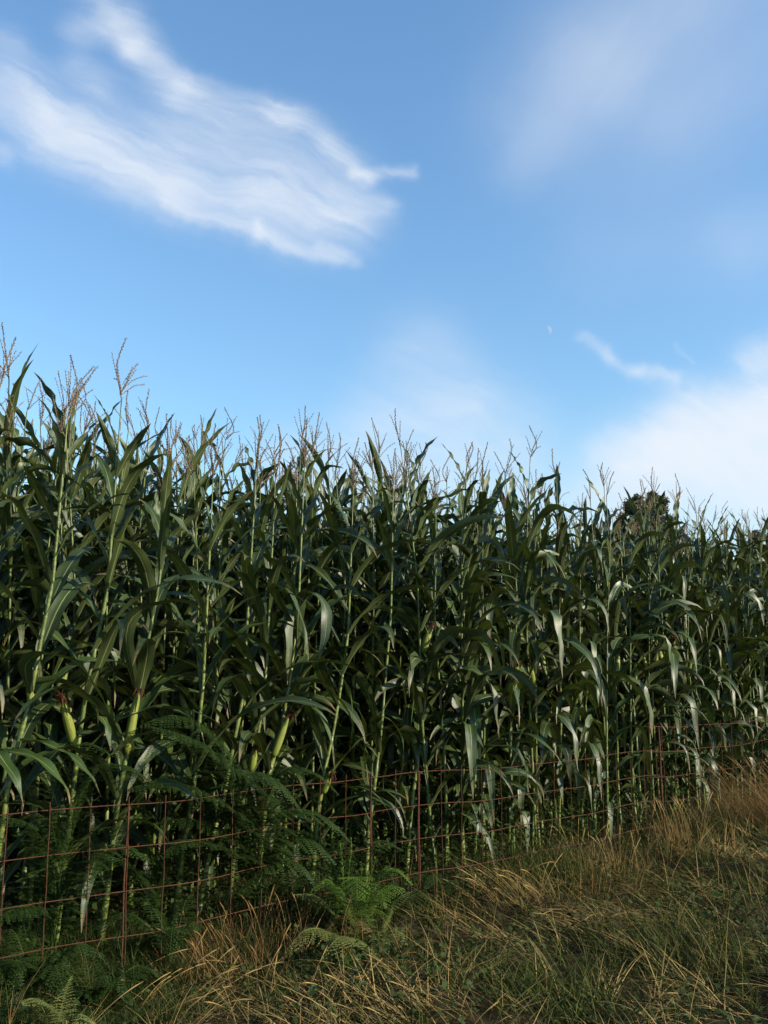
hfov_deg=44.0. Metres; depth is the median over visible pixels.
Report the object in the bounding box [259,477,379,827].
maize plant
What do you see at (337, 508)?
maize plant
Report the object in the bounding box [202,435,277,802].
maize plant
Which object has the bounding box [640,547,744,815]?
maize plant
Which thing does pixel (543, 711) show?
maize plant
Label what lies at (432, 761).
maize plant
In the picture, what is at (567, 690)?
maize plant
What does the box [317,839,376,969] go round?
feathery weed
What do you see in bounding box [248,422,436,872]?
maize plant
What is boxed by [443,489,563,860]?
maize plant
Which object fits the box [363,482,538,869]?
maize plant
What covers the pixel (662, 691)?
maize plant
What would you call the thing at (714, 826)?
grass tussock
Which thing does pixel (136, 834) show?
maize plant
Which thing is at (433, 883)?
bracken fern
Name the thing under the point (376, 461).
maize plant
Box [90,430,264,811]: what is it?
maize plant
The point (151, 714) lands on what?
maize plant
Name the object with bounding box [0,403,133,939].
maize plant
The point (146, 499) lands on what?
maize plant
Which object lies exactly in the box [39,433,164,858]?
maize plant
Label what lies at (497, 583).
maize plant
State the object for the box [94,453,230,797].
maize plant
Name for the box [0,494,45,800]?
maize plant
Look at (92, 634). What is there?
maize plant
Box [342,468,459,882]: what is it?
maize plant
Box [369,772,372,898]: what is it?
fence stake
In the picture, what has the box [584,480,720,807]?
maize plant
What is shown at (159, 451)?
maize plant
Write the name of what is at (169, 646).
maize plant
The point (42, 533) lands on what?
maize plant
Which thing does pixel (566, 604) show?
maize plant
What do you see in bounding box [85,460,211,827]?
maize plant
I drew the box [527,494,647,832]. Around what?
maize plant
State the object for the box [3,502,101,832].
maize plant
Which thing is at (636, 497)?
tree
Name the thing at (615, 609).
maize plant
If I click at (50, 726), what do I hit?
maize plant
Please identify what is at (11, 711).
maize plant
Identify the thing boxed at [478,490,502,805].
maize plant
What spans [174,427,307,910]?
maize plant
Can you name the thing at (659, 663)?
maize plant
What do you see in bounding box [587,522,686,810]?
maize plant
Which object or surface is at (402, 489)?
maize plant
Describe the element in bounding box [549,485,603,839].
maize plant
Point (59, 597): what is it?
maize plant
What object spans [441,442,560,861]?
maize plant
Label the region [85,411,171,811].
maize plant
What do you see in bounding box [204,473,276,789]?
maize plant
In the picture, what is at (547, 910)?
grass tussock
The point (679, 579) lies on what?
maize plant
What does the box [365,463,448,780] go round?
maize plant
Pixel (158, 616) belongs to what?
maize plant
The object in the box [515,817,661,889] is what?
grass tussock
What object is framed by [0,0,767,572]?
sky
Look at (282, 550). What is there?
maize plant
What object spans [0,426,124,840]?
maize plant
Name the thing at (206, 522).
maize plant
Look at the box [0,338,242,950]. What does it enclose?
maize plant
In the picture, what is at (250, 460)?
maize plant
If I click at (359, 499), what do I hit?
maize plant
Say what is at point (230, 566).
maize plant
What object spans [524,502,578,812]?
maize plant
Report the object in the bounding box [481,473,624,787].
maize plant
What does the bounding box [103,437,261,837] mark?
maize plant
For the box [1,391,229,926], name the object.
maize plant
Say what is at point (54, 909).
bracken fern
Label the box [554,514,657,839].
maize plant
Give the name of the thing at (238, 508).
maize plant
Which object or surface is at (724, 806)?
grass tussock
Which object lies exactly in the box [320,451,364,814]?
maize plant
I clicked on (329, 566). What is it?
maize plant
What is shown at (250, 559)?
maize plant
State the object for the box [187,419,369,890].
maize plant
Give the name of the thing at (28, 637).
maize plant
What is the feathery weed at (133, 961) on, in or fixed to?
on the ground at (763, 998)
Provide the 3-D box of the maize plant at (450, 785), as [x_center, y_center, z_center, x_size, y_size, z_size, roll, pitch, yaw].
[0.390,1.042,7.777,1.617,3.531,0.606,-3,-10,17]
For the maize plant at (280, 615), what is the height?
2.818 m
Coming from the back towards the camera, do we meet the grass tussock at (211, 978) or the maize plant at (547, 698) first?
the maize plant at (547, 698)
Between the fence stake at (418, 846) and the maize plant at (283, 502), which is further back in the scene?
the maize plant at (283, 502)
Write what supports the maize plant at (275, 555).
on the ground at (763, 998)
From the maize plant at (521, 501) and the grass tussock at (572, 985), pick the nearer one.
the grass tussock at (572, 985)
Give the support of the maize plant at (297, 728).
on the ground at (763, 998)
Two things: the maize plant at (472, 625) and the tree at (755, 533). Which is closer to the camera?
the maize plant at (472, 625)
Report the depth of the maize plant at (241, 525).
8.13 m
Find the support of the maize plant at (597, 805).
on the ground at (763, 998)
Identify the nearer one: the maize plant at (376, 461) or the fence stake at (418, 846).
the fence stake at (418, 846)
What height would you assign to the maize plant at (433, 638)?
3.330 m
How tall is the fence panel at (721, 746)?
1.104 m
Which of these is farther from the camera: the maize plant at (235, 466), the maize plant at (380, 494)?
the maize plant at (380, 494)
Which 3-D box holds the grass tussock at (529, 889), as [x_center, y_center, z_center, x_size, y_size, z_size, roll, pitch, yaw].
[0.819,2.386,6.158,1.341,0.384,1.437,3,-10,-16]
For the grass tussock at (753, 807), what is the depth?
8.19 m
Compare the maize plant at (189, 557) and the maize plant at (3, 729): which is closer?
the maize plant at (3, 729)
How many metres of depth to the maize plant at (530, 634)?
8.08 m
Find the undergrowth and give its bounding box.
[0,750,767,1023]
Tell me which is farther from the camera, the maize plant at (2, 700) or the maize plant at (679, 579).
the maize plant at (679, 579)
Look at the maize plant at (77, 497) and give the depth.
6.87 m
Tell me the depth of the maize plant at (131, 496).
6.93 m
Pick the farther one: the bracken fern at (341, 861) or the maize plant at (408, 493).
the maize plant at (408, 493)
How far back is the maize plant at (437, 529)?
9.98 m
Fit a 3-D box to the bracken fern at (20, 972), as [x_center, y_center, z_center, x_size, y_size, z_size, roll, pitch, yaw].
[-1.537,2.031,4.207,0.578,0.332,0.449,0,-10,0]
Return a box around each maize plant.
[0,323,133,832]
[0,337,111,860]
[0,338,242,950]
[0,355,145,892]
[0,364,114,905]
[0,366,153,898]
[0,372,179,788]
[0,378,96,795]
[0,383,98,813]
[0,388,78,607]
[0,397,130,893]
[0,401,113,866]
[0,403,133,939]
[0,403,151,937]
[0,404,178,892]
[0,414,235,947]
[0,416,91,784]
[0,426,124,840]
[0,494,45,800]
[0,534,49,831]
[0,615,44,700]
[0,680,4,717]
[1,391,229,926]
[1,395,211,928]
[1,511,48,830]
[2,383,152,879]
[2,416,145,859]
[3,443,130,934]
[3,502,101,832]
[4,377,93,899]
[5,420,95,861]
[11,396,211,891]
[19,419,113,894]
[23,414,77,498]
[35,421,84,803]
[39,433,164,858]
[41,389,230,827]
[46,405,100,655]
[53,444,241,916]
[57,423,337,926]
[65,457,218,914]
[72,424,228,884]
[73,423,167,862]
[74,444,101,597]
[76,450,166,836]
[78,447,259,908]
[79,437,298,905]
[80,408,225,872]
[81,432,122,503]
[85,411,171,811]
[85,415,249,873]
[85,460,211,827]
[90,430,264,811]
[90,448,98,552]
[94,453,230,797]
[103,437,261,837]
[108,415,273,867]
[124,494,268,900]
[126,418,371,923]
[127,449,229,837]
[137,431,280,859]
[139,472,211,832]
[143,407,204,820]
[144,470,190,843]
[148,463,317,859]
[150,435,213,566]
[151,407,285,838]
[151,437,264,893]
[158,408,248,823]
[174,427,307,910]
[181,463,261,763]
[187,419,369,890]
[194,424,350,840]
[194,460,297,887]
[198,451,297,754]
[201,484,333,856]
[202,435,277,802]
[204,466,330,765]
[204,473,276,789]
[208,459,331,791]
[209,443,319,828]
[209,456,380,881]
[218,412,424,877]
[223,480,272,803]
[224,483,247,618]
[228,455,380,765]
[229,414,280,861]
[230,463,367,850]
[235,496,410,875]
[238,438,445,885]
[239,465,321,838]
[246,405,351,873]
[246,432,415,873]
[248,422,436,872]
[252,435,408,803]
[253,478,285,580]
[258,461,298,824]
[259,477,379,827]
[260,441,356,847]
[260,473,468,876]
[260,480,351,828]
[273,434,375,844]
[279,448,492,882]
[289,491,360,826]
[290,442,470,864]
[304,494,365,812]
[305,449,465,861]
[312,477,487,850]
[315,411,520,872]
[315,455,413,825]
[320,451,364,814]
[322,467,441,813]
[324,465,345,807]
[326,477,386,792]
[336,462,430,844]
[336,472,402,786]
[339,418,457,839]
[341,466,437,843]
[341,514,470,857]
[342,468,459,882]
[344,491,376,801]
[346,429,529,839]
[356,442,427,812]
[356,454,457,833]
[357,526,519,855]
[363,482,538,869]
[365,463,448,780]
[365,471,500,818]
[368,459,504,828]
[368,468,429,567]
[375,442,482,855]
[376,467,458,822]
[378,455,565,851]
[382,521,560,860]
[387,460,450,620]
[387,471,504,825]
[394,483,541,845]
[400,484,521,840]
[401,462,542,864]
[408,448,558,836]
[409,450,457,811]
[424,442,566,823]
[428,494,541,812]
[428,509,503,822]
[429,442,518,862]
[436,439,578,853]
[436,494,475,700]
[439,503,570,778]
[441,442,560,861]
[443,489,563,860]
[450,535,508,834]
[451,426,609,854]
[457,452,597,844]
[466,487,503,711]
[477,469,567,814]
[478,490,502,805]
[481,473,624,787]
[485,468,553,830]
[489,528,610,816]
[491,449,623,843]
[496,519,574,827]
[498,469,596,849]
[500,546,614,828]
[503,473,611,833]
[503,535,590,823]
[507,492,582,810]
[512,493,582,761]
[515,502,627,821]
[520,478,568,807]
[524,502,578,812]
[525,483,620,798]
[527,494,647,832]
[536,469,680,831]
[539,555,587,824]
[542,515,601,841]
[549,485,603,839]
[549,525,648,819]
[554,462,673,816]
[554,493,712,830]
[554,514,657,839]
[567,509,710,827]
[568,539,699,820]
[573,479,718,822]
[577,545,655,813]
[578,525,673,817]
[584,472,648,834]
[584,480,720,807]
[587,484,729,821]
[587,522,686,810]
[612,533,684,808]
[617,473,689,808]
[618,467,726,817]
[638,533,753,809]
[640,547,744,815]
[648,518,763,811]
[651,527,762,808]
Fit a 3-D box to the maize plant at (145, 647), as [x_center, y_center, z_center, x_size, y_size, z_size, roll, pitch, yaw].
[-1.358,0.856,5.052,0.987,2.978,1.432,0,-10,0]
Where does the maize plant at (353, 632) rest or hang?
on the ground at (763, 998)
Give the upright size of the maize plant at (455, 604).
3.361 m
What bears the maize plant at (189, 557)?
on the ground at (763, 998)
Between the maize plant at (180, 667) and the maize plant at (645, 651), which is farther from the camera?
the maize plant at (645, 651)
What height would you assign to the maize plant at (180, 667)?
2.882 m
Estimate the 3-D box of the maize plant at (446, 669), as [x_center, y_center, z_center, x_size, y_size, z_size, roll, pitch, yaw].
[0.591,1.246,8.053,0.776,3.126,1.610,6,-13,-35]
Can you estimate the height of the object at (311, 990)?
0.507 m
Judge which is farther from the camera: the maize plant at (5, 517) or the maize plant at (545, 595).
the maize plant at (545, 595)
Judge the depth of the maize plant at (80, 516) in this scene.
7.68 m
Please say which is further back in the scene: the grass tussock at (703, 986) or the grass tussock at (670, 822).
the grass tussock at (670, 822)
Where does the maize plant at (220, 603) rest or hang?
on the ground at (763, 998)
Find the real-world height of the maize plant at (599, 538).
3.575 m
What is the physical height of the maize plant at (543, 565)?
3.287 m
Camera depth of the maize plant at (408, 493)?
10.19 m
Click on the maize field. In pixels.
(742, 595)
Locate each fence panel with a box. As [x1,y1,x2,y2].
[0,746,661,999]
[645,718,767,851]
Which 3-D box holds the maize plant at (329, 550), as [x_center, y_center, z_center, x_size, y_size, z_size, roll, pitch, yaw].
[-0.610,0.900,6.873,1.586,3.482,0.941,-4,-11,22]
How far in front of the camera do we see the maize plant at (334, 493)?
7.89 m
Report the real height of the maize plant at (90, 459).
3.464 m
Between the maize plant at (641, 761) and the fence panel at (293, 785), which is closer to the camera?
the fence panel at (293, 785)
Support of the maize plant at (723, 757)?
on the ground at (763, 998)
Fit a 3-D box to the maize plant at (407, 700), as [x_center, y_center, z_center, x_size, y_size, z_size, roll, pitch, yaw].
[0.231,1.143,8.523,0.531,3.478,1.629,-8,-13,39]
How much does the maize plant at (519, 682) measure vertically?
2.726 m
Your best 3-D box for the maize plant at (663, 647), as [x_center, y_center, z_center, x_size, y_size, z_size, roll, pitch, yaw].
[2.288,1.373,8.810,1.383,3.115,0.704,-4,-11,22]
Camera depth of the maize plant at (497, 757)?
7.75 m
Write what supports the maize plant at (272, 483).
on the ground at (763, 998)
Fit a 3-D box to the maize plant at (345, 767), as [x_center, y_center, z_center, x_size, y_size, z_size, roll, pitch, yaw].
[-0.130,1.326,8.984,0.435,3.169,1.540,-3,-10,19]
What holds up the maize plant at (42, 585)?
on the ground at (763, 998)
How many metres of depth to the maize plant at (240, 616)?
8.66 m
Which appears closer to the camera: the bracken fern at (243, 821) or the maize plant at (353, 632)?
the bracken fern at (243, 821)
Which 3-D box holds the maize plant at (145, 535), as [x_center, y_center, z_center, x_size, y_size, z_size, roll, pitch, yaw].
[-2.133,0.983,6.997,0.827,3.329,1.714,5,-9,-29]
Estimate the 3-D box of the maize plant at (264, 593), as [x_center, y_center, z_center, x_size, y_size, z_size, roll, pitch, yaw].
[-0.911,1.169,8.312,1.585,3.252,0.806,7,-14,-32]
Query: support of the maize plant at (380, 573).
on the ground at (763, 998)
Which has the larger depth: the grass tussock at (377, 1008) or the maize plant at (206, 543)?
the maize plant at (206, 543)
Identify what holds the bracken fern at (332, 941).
on the ground at (763, 998)
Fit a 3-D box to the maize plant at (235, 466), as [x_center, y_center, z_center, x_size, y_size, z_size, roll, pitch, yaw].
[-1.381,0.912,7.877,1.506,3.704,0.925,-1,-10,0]
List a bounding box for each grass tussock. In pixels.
[52,946,325,1023]
[118,897,306,1004]
[166,945,399,1023]
[200,876,362,976]
[286,949,499,1023]
[430,924,687,1023]
[437,843,604,923]
[449,825,639,906]
[482,891,648,943]
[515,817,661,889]
[524,886,767,1008]
[556,891,763,936]
[602,939,767,1023]
[617,792,738,854]
[662,750,767,832]
[668,794,766,852]
[669,778,766,832]
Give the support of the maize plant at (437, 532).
on the ground at (763, 998)
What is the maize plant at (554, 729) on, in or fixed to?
on the ground at (763, 998)
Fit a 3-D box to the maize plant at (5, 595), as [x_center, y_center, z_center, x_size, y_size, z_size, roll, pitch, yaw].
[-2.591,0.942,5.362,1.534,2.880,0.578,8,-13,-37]
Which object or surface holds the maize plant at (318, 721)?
on the ground at (763, 998)
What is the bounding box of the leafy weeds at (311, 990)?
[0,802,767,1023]
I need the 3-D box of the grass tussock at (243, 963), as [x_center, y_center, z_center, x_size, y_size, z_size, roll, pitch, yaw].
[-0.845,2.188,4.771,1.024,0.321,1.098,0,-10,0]
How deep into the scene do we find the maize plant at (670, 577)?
8.87 m
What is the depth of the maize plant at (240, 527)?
8.76 m
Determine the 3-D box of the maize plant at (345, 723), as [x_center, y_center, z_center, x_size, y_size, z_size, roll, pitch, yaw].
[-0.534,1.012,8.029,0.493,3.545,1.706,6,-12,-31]
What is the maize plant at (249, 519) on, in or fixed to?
on the ground at (763, 998)
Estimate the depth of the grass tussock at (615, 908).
5.66 m
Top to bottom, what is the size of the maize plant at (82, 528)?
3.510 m
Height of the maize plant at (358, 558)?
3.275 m
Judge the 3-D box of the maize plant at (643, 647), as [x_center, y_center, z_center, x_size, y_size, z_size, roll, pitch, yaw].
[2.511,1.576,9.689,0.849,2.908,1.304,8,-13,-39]
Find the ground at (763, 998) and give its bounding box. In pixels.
[1,740,767,1023]
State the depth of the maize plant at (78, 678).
5.52 m
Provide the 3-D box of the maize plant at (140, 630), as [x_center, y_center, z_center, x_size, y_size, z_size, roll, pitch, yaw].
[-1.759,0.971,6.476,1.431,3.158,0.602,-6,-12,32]
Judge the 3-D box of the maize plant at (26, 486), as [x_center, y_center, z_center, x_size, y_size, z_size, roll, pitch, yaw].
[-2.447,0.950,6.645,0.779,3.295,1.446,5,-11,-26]
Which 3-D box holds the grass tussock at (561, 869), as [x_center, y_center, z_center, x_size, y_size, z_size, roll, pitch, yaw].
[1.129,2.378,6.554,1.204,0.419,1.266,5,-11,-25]
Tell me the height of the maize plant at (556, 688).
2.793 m
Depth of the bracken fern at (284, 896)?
5.25 m
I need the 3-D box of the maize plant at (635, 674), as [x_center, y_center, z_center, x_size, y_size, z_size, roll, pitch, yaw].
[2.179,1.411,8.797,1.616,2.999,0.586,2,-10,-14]
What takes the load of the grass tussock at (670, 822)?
on the ground at (763, 998)
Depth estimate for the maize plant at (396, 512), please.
8.21 m
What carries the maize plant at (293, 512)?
on the ground at (763, 998)
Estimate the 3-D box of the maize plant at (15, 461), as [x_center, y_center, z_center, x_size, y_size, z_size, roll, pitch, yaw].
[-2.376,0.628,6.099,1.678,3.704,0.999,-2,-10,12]
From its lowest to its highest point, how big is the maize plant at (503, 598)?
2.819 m
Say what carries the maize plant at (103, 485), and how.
on the ground at (763, 998)
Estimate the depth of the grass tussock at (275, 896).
5.02 m
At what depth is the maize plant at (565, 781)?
8.92 m
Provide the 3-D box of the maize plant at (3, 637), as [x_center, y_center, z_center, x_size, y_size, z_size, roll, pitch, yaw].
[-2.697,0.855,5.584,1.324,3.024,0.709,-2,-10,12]
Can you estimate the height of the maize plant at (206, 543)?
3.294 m
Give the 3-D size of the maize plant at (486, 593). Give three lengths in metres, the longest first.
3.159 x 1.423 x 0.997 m
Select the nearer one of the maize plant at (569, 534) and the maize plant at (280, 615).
the maize plant at (280, 615)
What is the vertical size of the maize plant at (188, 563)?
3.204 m
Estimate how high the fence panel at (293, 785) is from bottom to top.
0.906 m
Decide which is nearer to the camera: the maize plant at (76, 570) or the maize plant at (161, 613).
the maize plant at (76, 570)
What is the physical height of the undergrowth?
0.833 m
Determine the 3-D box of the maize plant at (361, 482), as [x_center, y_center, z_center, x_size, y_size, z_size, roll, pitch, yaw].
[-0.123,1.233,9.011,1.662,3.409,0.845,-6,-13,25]
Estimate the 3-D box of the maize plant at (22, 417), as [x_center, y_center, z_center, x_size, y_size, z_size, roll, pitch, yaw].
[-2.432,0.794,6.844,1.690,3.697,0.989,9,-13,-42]
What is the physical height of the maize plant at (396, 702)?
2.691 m
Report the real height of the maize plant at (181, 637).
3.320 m
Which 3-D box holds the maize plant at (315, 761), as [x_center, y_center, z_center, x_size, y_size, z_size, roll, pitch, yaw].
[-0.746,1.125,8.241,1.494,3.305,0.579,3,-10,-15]
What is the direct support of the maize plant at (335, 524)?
on the ground at (763, 998)
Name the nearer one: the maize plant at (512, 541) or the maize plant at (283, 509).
the maize plant at (512, 541)
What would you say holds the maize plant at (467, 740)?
on the ground at (763, 998)
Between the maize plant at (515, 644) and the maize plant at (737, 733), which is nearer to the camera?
the maize plant at (515, 644)
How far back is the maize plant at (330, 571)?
9.71 m
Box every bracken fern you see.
[0,742,154,984]
[0,929,104,1006]
[16,945,161,1014]
[17,976,94,1023]
[83,774,214,930]
[93,894,201,964]
[126,715,349,929]
[260,870,322,926]
[284,819,402,906]
[285,874,409,958]
[292,881,441,933]
[297,915,376,945]
[312,868,412,939]
[401,871,469,908]
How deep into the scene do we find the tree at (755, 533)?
46.71 m
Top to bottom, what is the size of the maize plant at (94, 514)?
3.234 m
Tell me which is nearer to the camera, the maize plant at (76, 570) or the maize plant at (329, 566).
the maize plant at (76, 570)
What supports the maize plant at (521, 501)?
on the ground at (763, 998)
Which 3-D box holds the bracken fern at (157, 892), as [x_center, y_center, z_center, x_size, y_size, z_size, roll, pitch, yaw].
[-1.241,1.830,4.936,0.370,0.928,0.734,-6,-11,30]
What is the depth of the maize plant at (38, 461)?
7.64 m
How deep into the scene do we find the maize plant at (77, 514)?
8.24 m
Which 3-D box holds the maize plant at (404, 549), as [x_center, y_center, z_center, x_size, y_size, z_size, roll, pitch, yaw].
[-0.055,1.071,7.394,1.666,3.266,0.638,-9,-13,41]
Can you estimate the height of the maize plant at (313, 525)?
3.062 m
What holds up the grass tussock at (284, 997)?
on the ground at (763, 998)
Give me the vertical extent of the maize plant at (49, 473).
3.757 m
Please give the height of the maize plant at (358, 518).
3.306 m
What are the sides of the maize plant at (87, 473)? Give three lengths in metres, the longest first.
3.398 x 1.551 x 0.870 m
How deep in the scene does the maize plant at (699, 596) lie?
9.40 m
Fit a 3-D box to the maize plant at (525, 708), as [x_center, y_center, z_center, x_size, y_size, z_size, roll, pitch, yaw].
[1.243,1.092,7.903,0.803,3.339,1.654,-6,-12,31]
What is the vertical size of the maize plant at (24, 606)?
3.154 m
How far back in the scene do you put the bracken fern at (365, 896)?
5.11 m
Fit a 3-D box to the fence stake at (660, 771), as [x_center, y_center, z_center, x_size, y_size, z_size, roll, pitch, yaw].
[2.288,2.329,7.834,0.036,1.104,0.031,0,-10,0]
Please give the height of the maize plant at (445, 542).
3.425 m
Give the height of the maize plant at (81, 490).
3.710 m
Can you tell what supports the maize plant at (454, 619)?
on the ground at (763, 998)
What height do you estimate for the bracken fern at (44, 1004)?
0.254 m
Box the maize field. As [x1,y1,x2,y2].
[17,488,767,805]
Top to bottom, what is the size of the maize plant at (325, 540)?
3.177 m
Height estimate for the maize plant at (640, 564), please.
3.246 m
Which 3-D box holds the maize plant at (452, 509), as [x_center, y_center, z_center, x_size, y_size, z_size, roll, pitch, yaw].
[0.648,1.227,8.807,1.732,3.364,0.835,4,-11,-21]
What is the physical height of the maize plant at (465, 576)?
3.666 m
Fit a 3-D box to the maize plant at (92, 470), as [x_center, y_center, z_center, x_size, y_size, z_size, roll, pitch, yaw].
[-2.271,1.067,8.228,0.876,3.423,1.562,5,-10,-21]
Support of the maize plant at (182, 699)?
on the ground at (763, 998)
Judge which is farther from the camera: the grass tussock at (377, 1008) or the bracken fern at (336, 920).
the bracken fern at (336, 920)
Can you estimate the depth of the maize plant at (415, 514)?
7.48 m
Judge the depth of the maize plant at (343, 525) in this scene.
8.45 m
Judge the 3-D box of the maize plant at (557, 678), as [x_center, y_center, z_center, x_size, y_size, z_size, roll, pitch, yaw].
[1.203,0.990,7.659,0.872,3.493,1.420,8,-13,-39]
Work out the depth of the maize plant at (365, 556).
8.04 m
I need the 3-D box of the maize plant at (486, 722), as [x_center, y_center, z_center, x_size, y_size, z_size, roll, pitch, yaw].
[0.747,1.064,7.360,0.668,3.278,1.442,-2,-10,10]
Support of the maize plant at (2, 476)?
on the ground at (763, 998)
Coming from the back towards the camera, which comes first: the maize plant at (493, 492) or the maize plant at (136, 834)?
the maize plant at (493, 492)
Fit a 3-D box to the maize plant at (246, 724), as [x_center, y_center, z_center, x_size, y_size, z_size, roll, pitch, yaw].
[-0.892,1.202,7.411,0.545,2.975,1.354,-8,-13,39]
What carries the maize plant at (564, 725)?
on the ground at (763, 998)
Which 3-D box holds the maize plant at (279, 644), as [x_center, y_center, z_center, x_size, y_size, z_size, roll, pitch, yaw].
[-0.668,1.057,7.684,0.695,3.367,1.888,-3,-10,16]
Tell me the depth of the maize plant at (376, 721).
6.60 m
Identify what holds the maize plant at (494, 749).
on the ground at (763, 998)
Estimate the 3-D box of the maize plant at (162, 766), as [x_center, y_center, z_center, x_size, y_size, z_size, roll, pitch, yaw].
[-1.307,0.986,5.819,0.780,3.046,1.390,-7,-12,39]
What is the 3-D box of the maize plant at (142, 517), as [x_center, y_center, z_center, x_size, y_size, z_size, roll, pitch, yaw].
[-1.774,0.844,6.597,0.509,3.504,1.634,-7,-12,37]
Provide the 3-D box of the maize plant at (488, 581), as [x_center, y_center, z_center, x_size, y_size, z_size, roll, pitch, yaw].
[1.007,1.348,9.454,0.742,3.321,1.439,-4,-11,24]
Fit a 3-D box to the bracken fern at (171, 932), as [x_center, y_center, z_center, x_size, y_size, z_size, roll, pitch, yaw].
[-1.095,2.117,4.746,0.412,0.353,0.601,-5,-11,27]
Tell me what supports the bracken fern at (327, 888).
on the ground at (763, 998)
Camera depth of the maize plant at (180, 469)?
9.28 m
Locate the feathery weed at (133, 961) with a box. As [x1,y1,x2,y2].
[100,920,143,1014]
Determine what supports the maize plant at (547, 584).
on the ground at (763, 998)
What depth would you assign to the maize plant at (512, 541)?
7.41 m
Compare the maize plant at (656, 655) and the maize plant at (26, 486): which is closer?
the maize plant at (26, 486)
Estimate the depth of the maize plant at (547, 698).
8.74 m
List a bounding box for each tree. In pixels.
[611,490,684,553]
[734,530,767,573]
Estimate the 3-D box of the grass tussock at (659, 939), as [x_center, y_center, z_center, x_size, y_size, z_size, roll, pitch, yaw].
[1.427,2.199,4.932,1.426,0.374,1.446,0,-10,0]
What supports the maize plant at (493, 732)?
on the ground at (763, 998)
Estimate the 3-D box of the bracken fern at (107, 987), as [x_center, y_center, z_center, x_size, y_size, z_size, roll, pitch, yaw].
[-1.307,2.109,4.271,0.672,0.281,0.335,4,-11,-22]
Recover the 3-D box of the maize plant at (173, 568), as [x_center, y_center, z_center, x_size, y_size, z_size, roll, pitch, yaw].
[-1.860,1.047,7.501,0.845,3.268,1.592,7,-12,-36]
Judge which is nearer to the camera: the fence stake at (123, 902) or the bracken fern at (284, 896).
the fence stake at (123, 902)
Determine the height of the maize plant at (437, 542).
3.426 m
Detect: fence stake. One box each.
[120,806,129,974]
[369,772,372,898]
[417,772,420,905]
[657,727,665,847]
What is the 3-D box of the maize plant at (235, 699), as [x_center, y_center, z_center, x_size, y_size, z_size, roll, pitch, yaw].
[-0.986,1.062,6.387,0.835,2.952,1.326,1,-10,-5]
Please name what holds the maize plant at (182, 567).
on the ground at (763, 998)

